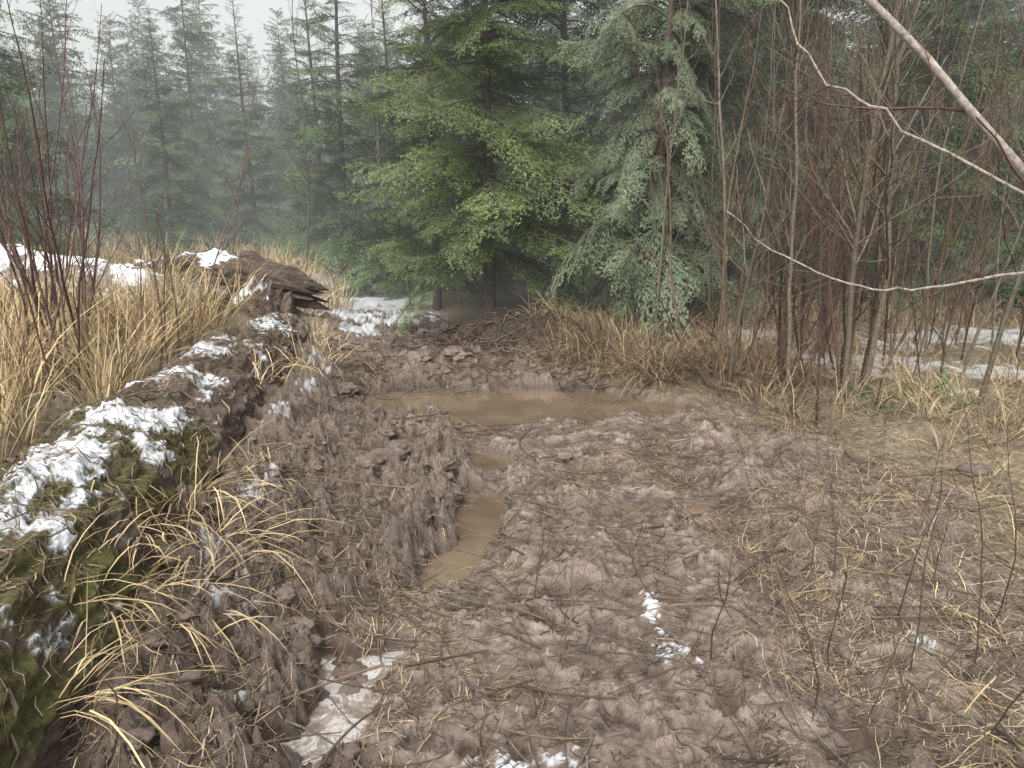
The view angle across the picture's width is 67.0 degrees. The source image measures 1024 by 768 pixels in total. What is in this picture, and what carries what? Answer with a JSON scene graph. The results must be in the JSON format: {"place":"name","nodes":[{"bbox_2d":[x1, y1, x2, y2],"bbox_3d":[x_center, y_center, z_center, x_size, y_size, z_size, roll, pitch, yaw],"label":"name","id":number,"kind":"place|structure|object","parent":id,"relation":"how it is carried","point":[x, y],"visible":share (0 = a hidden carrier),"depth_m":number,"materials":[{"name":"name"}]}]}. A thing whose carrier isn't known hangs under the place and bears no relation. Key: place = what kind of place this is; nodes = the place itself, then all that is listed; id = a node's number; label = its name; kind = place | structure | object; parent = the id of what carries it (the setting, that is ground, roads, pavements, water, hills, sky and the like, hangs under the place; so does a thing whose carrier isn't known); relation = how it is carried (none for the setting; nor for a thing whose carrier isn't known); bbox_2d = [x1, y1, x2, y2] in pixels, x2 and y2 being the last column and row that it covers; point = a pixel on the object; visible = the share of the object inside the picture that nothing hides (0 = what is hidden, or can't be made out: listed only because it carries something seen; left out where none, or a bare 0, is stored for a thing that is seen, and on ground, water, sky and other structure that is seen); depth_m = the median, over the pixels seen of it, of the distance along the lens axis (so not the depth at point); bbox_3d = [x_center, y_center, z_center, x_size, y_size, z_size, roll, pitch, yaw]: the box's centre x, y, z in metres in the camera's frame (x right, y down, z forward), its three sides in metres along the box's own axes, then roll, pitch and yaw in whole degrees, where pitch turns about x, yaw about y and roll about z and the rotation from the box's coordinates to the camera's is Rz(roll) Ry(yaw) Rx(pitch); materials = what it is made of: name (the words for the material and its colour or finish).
{"place":"outdoors","nodes":[
{"label":"outdoors","id":0,"kind":"place"},
{"bbox_2d":[0,230,1023,767],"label":"ground","id":1,"kind":"structure","parent":0,"point":[372,314],"depth_m":3.59,"materials":[{"name":"brown soil"}]},
{"bbox_2d":[0,65,73,248],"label":"fir tree","id":2,"kind":"object","parent":1,"relation":"on","point":[4,189],"visible":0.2,"depth_m":15.15,"materials":[{"name":"green plant"}]},
{"bbox_2d":[0,1,94,249],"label":"fir tree","id":3,"kind":"object","parent":1,"relation":"on","point":[35,92],"visible":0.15,"depth_m":18.36,"materials":[{"name":"green plant"}]},
{"bbox_2d":[0,0,120,260],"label":"fir tree","id":4,"kind":"object","parent":1,"relation":"on","point":[9,114],"visible":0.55,"depth_m":12.72,"materials":[{"name":"green plant"}]},
{"bbox_2d":[0,0,133,352],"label":"bare shrub","id":5,"kind":"object","parent":1,"relation":"on","point":[50,212],"visible":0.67,"depth_m":6.33,"materials":[{"name":"red plant"}]},
{"bbox_2d":[0,0,135,375],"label":"bare shrub","id":6,"kind":"object","parent":1,"relation":"on","point":[32,288],"visible":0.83,"depth_m":5.43,"materials":[{"name":"red plant"}]},
{"bbox_2d":[0,0,138,399],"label":"bare shrub","id":7,"kind":"object","parent":1,"relation":"on","point":[83,245],"visible":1,"depth_m":4.87,"materials":[{"name":"red plant"}]},
{"bbox_2d":[0,244,250,320],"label":"snow","id":8,"kind":"structure","parent":1,"relation":"on","point":[38,264],"depth_m":8.53,"materials":[{"name":"white snow"}]},
{"bbox_2d":[1,107,266,363],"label":"bare shrub","id":9,"kind":"object","parent":1,"relation":"on","point":[158,297],"visible":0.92,"depth_m":5.96,"materials":[{"name":"red plant"}]},
{"bbox_2d":[0,312,312,767],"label":"fallen log","id":10,"kind":"object","parent":1,"relation":"on","point":[39,744],"visible":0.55,"depth_m":3.00,"materials":[{"name":"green plant"}]},
{"bbox_2d":[0,316,304,767],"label":"log debris","id":11,"kind":"object","parent":10,"relation":"on","point":[16,457],"visible":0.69,"depth_m":3.33,"materials":[{"name":"wood"}]},
{"bbox_2d":[118,5,220,258],"bbox_3d":[-8.188,-5.448,18.216,2.345,6.371,2.424,-5,14,-20],"label":"fir tree","id":12,"kind":"object","parent":1,"relation":"on","point":[179,201],"visible":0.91,"depth_m":18.14,"materials":[{"name":"green plant"}]},
{"bbox_2d":[145,0,253,249],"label":"fir tree","id":13,"kind":"object","parent":1,"relation":"on","point":[219,226],"visible":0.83,"depth_m":22.77,"materials":[{"name":"green plant"}]},
{"bbox_2d":[132,248,329,309],"bbox_3d":[-3.499,-1.325,9.755,2.698,0.758,0.778,2,14,8],"label":"broken log","id":14,"kind":"object","parent":1,"relation":"on","point":[303,287],"visible":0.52,"depth_m":9.47,"materials":[{"name":"brown wood"}]},
{"bbox_2d":[218,66,264,251],"bbox_3d":[-4.178,-3.181,12.250,0.866,3.481,0.719,-4,14,-18],"label":"alder sapling","id":15,"kind":"object","parent":1,"relation":"on","point":[242,162],"visible":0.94,"depth_m":12.10,"materials":[{"name":"grey plant"}]},
{"bbox_2d":[203,0,314,257],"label":"fir tree","id":16,"kind":"object","parent":1,"relation":"on","point":[252,198],"visible":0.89,"depth_m":20.18,"materials":[{"name":"green plant"}]},
{"bbox_2d":[232,271,297,315],"bbox_3d":[-3.104,-0.746,9.216,1.031,1.194,1.078,0,13,0],"label":"rotten stump","id":17,"kind":"object","parent":1,"relation":"on","point":[287,302],"visible":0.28,"depth_m":9.06,"materials":[{"name":"brown wood"}]},
{"bbox_2d":[258,0,330,274],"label":"alder sapling","id":18,"kind":"object","parent":1,"relation":"on","point":[306,172],"visible":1,"depth_m":12.97,"materials":[{"name":"grey plant"}]},
{"bbox_2d":[0,220,590,465],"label":"tall dry grass","id":19,"kind":"structure","parent":1,"relation":"on","point":[94,329],"depth_m":6.38,"materials":[{"name":"beige plant"}]},
{"bbox_2d":[264,0,372,266],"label":"fir tree","id":20,"kind":"object","parent":1,"relation":"on","point":[299,224],"visible":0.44,"depth_m":17.59,"materials":[{"name":"green plant"}]},
{"bbox_2d":[292,27,373,251],"bbox_3d":[-5.405,-7.101,23.007,2.514,6.623,2.513,-2,14,-9],"label":"fir tree","id":21,"kind":"object","parent":1,"relation":"on","point":[330,158],"visible":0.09,"depth_m":22.87,"materials":[{"name":"green plant"}]},
{"bbox_2d":[279,0,417,292],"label":"fir tree","id":22,"kind":"object","parent":1,"relation":"on","point":[346,224],"visible":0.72,"depth_m":14.93,"materials":[{"name":"green plant"}]},
{"bbox_2d":[280,651,428,767],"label":"puddle ice","id":23,"kind":"structure","parent":1,"relation":"on","point":[325,716],"depth_m":2.73,"materials":[{"name":"white ice"}]},
{"bbox_2d":[344,0,410,306],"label":"alder sapling","id":24,"kind":"object","parent":1,"relation":"on","point":[358,174],"visible":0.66,"depth_m":11.62,"materials":[{"name":"grey plant"}]},
{"bbox_2d":[326,0,482,300],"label":"fir tree","id":25,"kind":"object","parent":1,"relation":"on","point":[401,288],"visible":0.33,"depth_m":13.38,"materials":[{"name":"green plant"}]},
{"bbox_2d":[330,0,550,310],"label":"fir tree","id":26,"kind":"object","parent":1,"relation":"on","point":[382,100],"visible":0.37,"depth_m":11.25,"materials":[{"name":"green plant"}]},
{"bbox_2d":[372,0,576,292],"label":"fir tree","id":27,"kind":"object","parent":1,"relation":"on","point":[432,10],"visible":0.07,"depth_m":13.95,"materials":[{"name":"green plant"}]},
{"bbox_2d":[355,0,635,334],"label":"fir tree","id":28,"kind":"object","parent":1,"relation":"on","point":[466,242],"visible":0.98,"depth_m":9.63,"materials":[{"name":"green plant"}]},
{"bbox_2d":[0,0,1023,269],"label":"distant forest","id":29,"kind":"object","parent":1,"relation":"on","point":[122,166],"visible":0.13,"depth_m":26.79,"materials":[{"name":"green plant"}]},
{"bbox_2d":[3,314,1023,767],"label":"grass tuft","id":30,"kind":"object","parent":1,"relation":"on","point":[141,620],"visible":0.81,"depth_m":2.98,"materials":[{"name":"beige plant"}]},
{"bbox_2d":[397,290,659,352],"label":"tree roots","id":31,"kind":"object","parent":1,"relation":"on","point":[456,326],"visible":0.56,"depth_m":8.80,"materials":[{"name":"brown wood"}]},
{"bbox_2d":[522,676,536,719],"bbox_3d":[0.062,1.057,2.622,0.030,0.131,0.082,-5,14,-21],"label":"snag stub","id":32,"kind":"object","parent":1,"relation":"on","point":[533,714],"visible":0.99,"depth_m":2.60,"materials":[{"name":"wood"}]},
{"bbox_2d":[52,352,1023,767],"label":"straw litter","id":33,"kind":"object","parent":1,"relation":"on","point":[792,666],"visible":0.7,"depth_m":3.30,"materials":[{"name":"beige plant"}]},
{"bbox_2d":[58,310,1023,767],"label":"fallen twigs","id":34,"kind":"object","parent":1,"relation":"on","point":[640,530],"visible":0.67,"depth_m":3.37,"materials":[{"name":"brown wood"}]},
{"bbox_2d":[62,345,1020,767],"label":"mud clods","id":35,"kind":"object","parent":1,"relation":"on","point":[146,735],"visible":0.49,"depth_m":3.57,"materials":[{"name":"brown soil"}]},
{"bbox_2d":[430,0,691,309],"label":"fir tree","id":36,"kind":"object","parent":1,"relation":"on","point":[564,74],"visible":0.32,"depth_m":11.54,"materials":[{"name":"green plant"}]},
{"bbox_2d":[537,0,685,279],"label":"fir tree","id":37,"kind":"object","parent":1,"relation":"on","point":[589,109],"visible":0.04,"depth_m":14.67,"materials":[{"name":"green plant"}]},
{"bbox_2d":[362,385,872,598],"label":"puddle water","id":38,"kind":"structure","parent":1,"relation":"on","point":[504,406],"depth_m":6.55,"materials":[{"name":"brown liquid"}]},
{"bbox_2d":[539,0,771,345],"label":"cedar tree","id":39,"kind":"object","parent":1,"relation":"on","point":[631,266],"visible":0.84,"depth_m":8.72,"materials":[{"name":"green plant"}]},
{"bbox_2d":[288,303,1023,767],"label":"dead stalks","id":40,"kind":"object","parent":1,"relation":"on","point":[772,549],"visible":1,"depth_m":2.85,"materials":[{"name":"brown plant"}]},
{"bbox_2d":[617,0,710,346],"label":"alder sapling","id":41,"kind":"object","parent":1,"relation":"on","point":[669,162],"visible":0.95,"depth_m":7.76,"materials":[{"name":"grey plant"}]},
{"bbox_2d":[592,0,791,319],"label":"fir tree","id":42,"kind":"object","parent":1,"relation":"on","point":[734,83],"visible":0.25,"depth_m":10.69,"materials":[{"name":"green plant"}]},
{"bbox_2d":[601,0,785,327],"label":"bare shrub","id":43,"kind":"object","parent":1,"relation":"on","point":[707,249],"visible":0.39,"depth_m":8.95,"materials":[{"name":"red plant"}]},
{"bbox_2d":[587,0,819,284],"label":"fir tree","id":44,"kind":"object","parent":1,"relation":"on","point":[727,54],"visible":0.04,"depth_m":13.16,"materials":[{"name":"green plant"}]},
{"bbox_2d":[489,286,940,414],"bbox_3d":[1.554,-0.410,7.340,2.621,1.041,4.617,-11,17,-38],"label":"dead bracken","id":45,"kind":"object","parent":1,"relation":"on","point":[688,361],"visible":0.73,"depth_m":7.21,"materials":[{"name":"brown plant"}]},
{"bbox_2d":[667,0,763,348],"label":"alder sapling","id":46,"kind":"object","parent":1,"relation":"on","point":[721,144],"visible":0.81,"depth_m":7.80,"materials":[{"name":"grey plant"}]},
{"bbox_2d":[669,110,785,364],"bbox_3d":[2.105,-1.353,7.199,1.084,2.517,1.858,0,13,0],"label":"bare shrub","id":47,"kind":"object","parent":1,"relation":"on","point":[726,268],"visible":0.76,"depth_m":7.57,"materials":[{"name":"brown plant"}]},
{"bbox_2d":[496,272,1023,767],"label":"matted dry grass","id":48,"kind":"structure","parent":1,"relation":"on","point":[688,338],"depth_m":7.40,"materials":[{"name":"beige plant"}]},
{"bbox_2d":[685,0,856,386],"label":"alder sapling","id":49,"kind":"object","parent":1,"relation":"on","point":[749,273],"visible":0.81,"depth_m":6.44,"materials":[{"name":"grey plant"}]},
{"bbox_2d":[628,0,915,378],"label":"bare shrub","id":50,"kind":"object","parent":1,"relation":"on","point":[794,306],"visible":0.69,"depth_m":6.74,"materials":[{"name":"brown plant"}]},
{"bbox_2d":[743,0,838,390],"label":"alder sapling","id":51,"kind":"object","parent":1,"relation":"on","point":[790,240],"visible":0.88,"depth_m":6.15,"materials":[{"name":"brown plant"}]},
{"bbox_2d":[704,2,878,272],"bbox_3d":[5.331,-8.455,15.504,4.418,12.726,3.808,-3,14,-14],"label":"fir tree","id":52,"kind":"object","parent":1,"relation":"on","point":[824,18],"visible":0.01,"depth_m":15.70,"materials":[{"name":"green plant"}]},
{"bbox_2d":[643,0,941,307],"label":"fir tree","id":53,"kind":"object","parent":1,"relation":"on","point":[810,116],"visible":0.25,"depth_m":11.35,"materials":[{"name":"green plant"}]},
{"bbox_2d":[736,104,877,415],"bbox_3d":[2.453,-1.089,6.456,1.040,2.591,1.948,6,15,22],"label":"bare shrub","id":54,"kind":"object","parent":1,"relation":"on","point":[812,358],"visible":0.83,"depth_m":6.19,"materials":[{"name":"red plant"}]},
{"bbox_2d":[723,0,905,374],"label":"bare shrub","id":55,"kind":"object","parent":1,"relation":"on","point":[809,249],"visible":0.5,"depth_m":7.06,"materials":[{"name":"red plant"}]},
{"bbox_2d":[746,0,910,424],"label":"alder thicket","id":56,"kind":"object","parent":1,"relation":"on","point":[793,164],"visible":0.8,"depth_m":6.04,"materials":[{"name":"brown plant"}]},
{"bbox_2d":[637,0,1023,354],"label":"alder thicket","id":57,"kind":"object","parent":1,"relation":"on","point":[998,246],"visible":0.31,"depth_m":8.48,"materials":[{"name":"brown plant"}]},
{"bbox_2d":[723,0,940,366],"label":"alder thicket","id":58,"kind":"object","parent":1,"relation":"on","point":[806,251],"visible":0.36,"depth_m":7.08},
{"bbox_2d":[758,0,925,320],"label":"bare shrub","id":59,"kind":"object","parent":1,"relation":"on","point":[852,66],"visible":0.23,"depth_m":10.11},
{"bbox_2d":[725,28,969,384],"bbox_3d":[2.710,-1.576,6.300,2.021,3.368,1.378,4,14,17],"label":"bare shrub","id":60,"kind":"object","parent":1,"relation":"on","point":[838,362],"visible":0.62,"depth_m":6.55,"materials":[{"name":"red plant"}]},
{"bbox_2d":[680,0,1023,378],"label":"alder thicket","id":61,"kind":"object","parent":1,"relation":"on","point":[1006,265],"visible":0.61,"depth_m":7.54,"materials":[{"name":"brown plant"}]},
{"bbox_2d":[757,0,966,344],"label":"bare shrub","id":62,"kind":"object","parent":1,"relation":"on","point":[806,218],"visible":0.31,"depth_m":8.26,"materials":[{"name":"red plant"}]},
{"bbox_2d":[702,0,1023,351],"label":"alder tree","id":63,"kind":"object","parent":1,"relation":"on","point":[1015,162],"visible":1,"depth_m":2.19,"materials":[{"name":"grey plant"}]},
{"bbox_2d":[790,0,951,331],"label":"alder sapling","id":64,"kind":"object","parent":1,"relation":"on","point":[915,15],"visible":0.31,"depth_m":8.80,"materials":[{"name":"grey plant"}]},
{"bbox_2d":[804,0,966,291],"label":"alder sapling","id":65,"kind":"object","parent":1,"relation":"on","point":[905,55],"visible":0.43,"depth_m":6.92,"materials":[{"name":"grey plant"}]},
{"bbox_2d":[753,0,1018,291],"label":"fir tree","id":66,"kind":"object","parent":1,"relation":"on","point":[868,28],"visible":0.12,"depth_m":12.55,"materials":[{"name":"green plant"}]},
{"bbox_2d":[777,0,995,397],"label":"alder sapling","id":67,"kind":"object","parent":1,"relation":"on","point":[855,261],"visible":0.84,"depth_m":5.77,"materials":[{"name":"brown plant"}]},
{"bbox_2d":[821,0,970,392],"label":"alder sapling","id":68,"kind":"object","parent":1,"relation":"on","point":[887,234],"visible":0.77,"depth_m":5.90,"materials":[{"name":"brown plant"}]},
{"bbox_2d":[811,0,1023,319],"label":"fir tree","id":69,"kind":"object","parent":1,"relation":"on","point":[956,23],"visible":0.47,"depth_m":10.69,"materials":[{"name":"green plant"}]},
{"bbox_2d":[826,0,1023,280],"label":"fir tree","id":70,"kind":"object","parent":1,"relation":"on","point":[969,14],"visible":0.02,"depth_m":14.67,"materials":[{"name":"green plant"}]},
{"bbox_2d":[832,352,1020,419],"bbox_3d":[3.313,-0.016,6.312,1.380,0.382,1.276,4,14,16],"label":"sword fern","id":71,"kind":"object","parent":1,"relation":"on","point":[923,403],"visible":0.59,"depth_m":6.18,"materials":[{"name":"green plant"}]},
{"bbox_2d":[844,9,1023,385],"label":"bare shrub","id":72,"kind":"object","parent":1,"relation":"on","point":[894,303],"visible":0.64,"depth_m":6.85,"materials":[{"name":"brown plant"}]},
{"bbox_2d":[883,0,1023,351],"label":"alder thicket","id":73,"kind":"object","parent":1,"relation":"on","point":[1022,335],"visible":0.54,"depth_m":8.47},
{"bbox_2d":[890,38,1023,388],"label":"bare shrub","id":74,"kind":"object","parent":1,"relation":"on","point":[957,299],"visible":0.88,"depth_m":6.24,"materials":[{"name":"brown plant"}]},
{"bbox_2d":[899,0,1023,359],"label":"bare shrub","id":75,"kind":"object","parent":1,"relation":"on","point":[961,260],"visible":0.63,"depth_m":7.75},
{"bbox_2d":[900,0,1023,290],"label":"fir tree","id":76,"kind":"object","parent":1,"relation":"on","point":[1012,232],"visible":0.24,"depth_m":11.99,"materials":[{"name":"green plant"}]},
{"bbox_2d":[919,0,1023,324],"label":"fir tree","id":77,"kind":"object","parent":1,"relation":"on","point":[984,267],"visible":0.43,"depth_m":9.80,"materials":[{"name":"green plant"}]},
{"bbox_2d":[960,0,1023,356],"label":"bare shrub","id":78,"kind":"object","parent":1,"relation":"on","point":[1020,334],"visible":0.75,"depth_m":7.32,"materials":[{"name":"brown plant"}]},
{"bbox_2d":[967,113,1023,236],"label":"fir tree","id":79,"kind":"object","parent":1,"relation":"on","point":[1012,181],"visible":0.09,"depth_m":14.06,"materials":[{"name":"green plant"}]},
{"bbox_2d":[978,120,1023,402],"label":"alder sapling","id":80,"kind":"object","parent":1,"relation":"on","point":[989,369],"visible":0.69,"depth_m":6.04,"materials":[{"name":"grey plant"}]},
{"bbox_2d":[990,107,1023,258],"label":"alder sapling","id":81,"kind":"object","parent":1,"relation":"on","point":[1012,175],"visible":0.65,"depth_m":6.62,"materials":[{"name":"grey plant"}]},
{"bbox_2d":[0,0,1023,128],"label":"sky","id":82,"kind":"structure","parent":0,"point":[251,10],"materials":[{"name":"white"}]}
]}

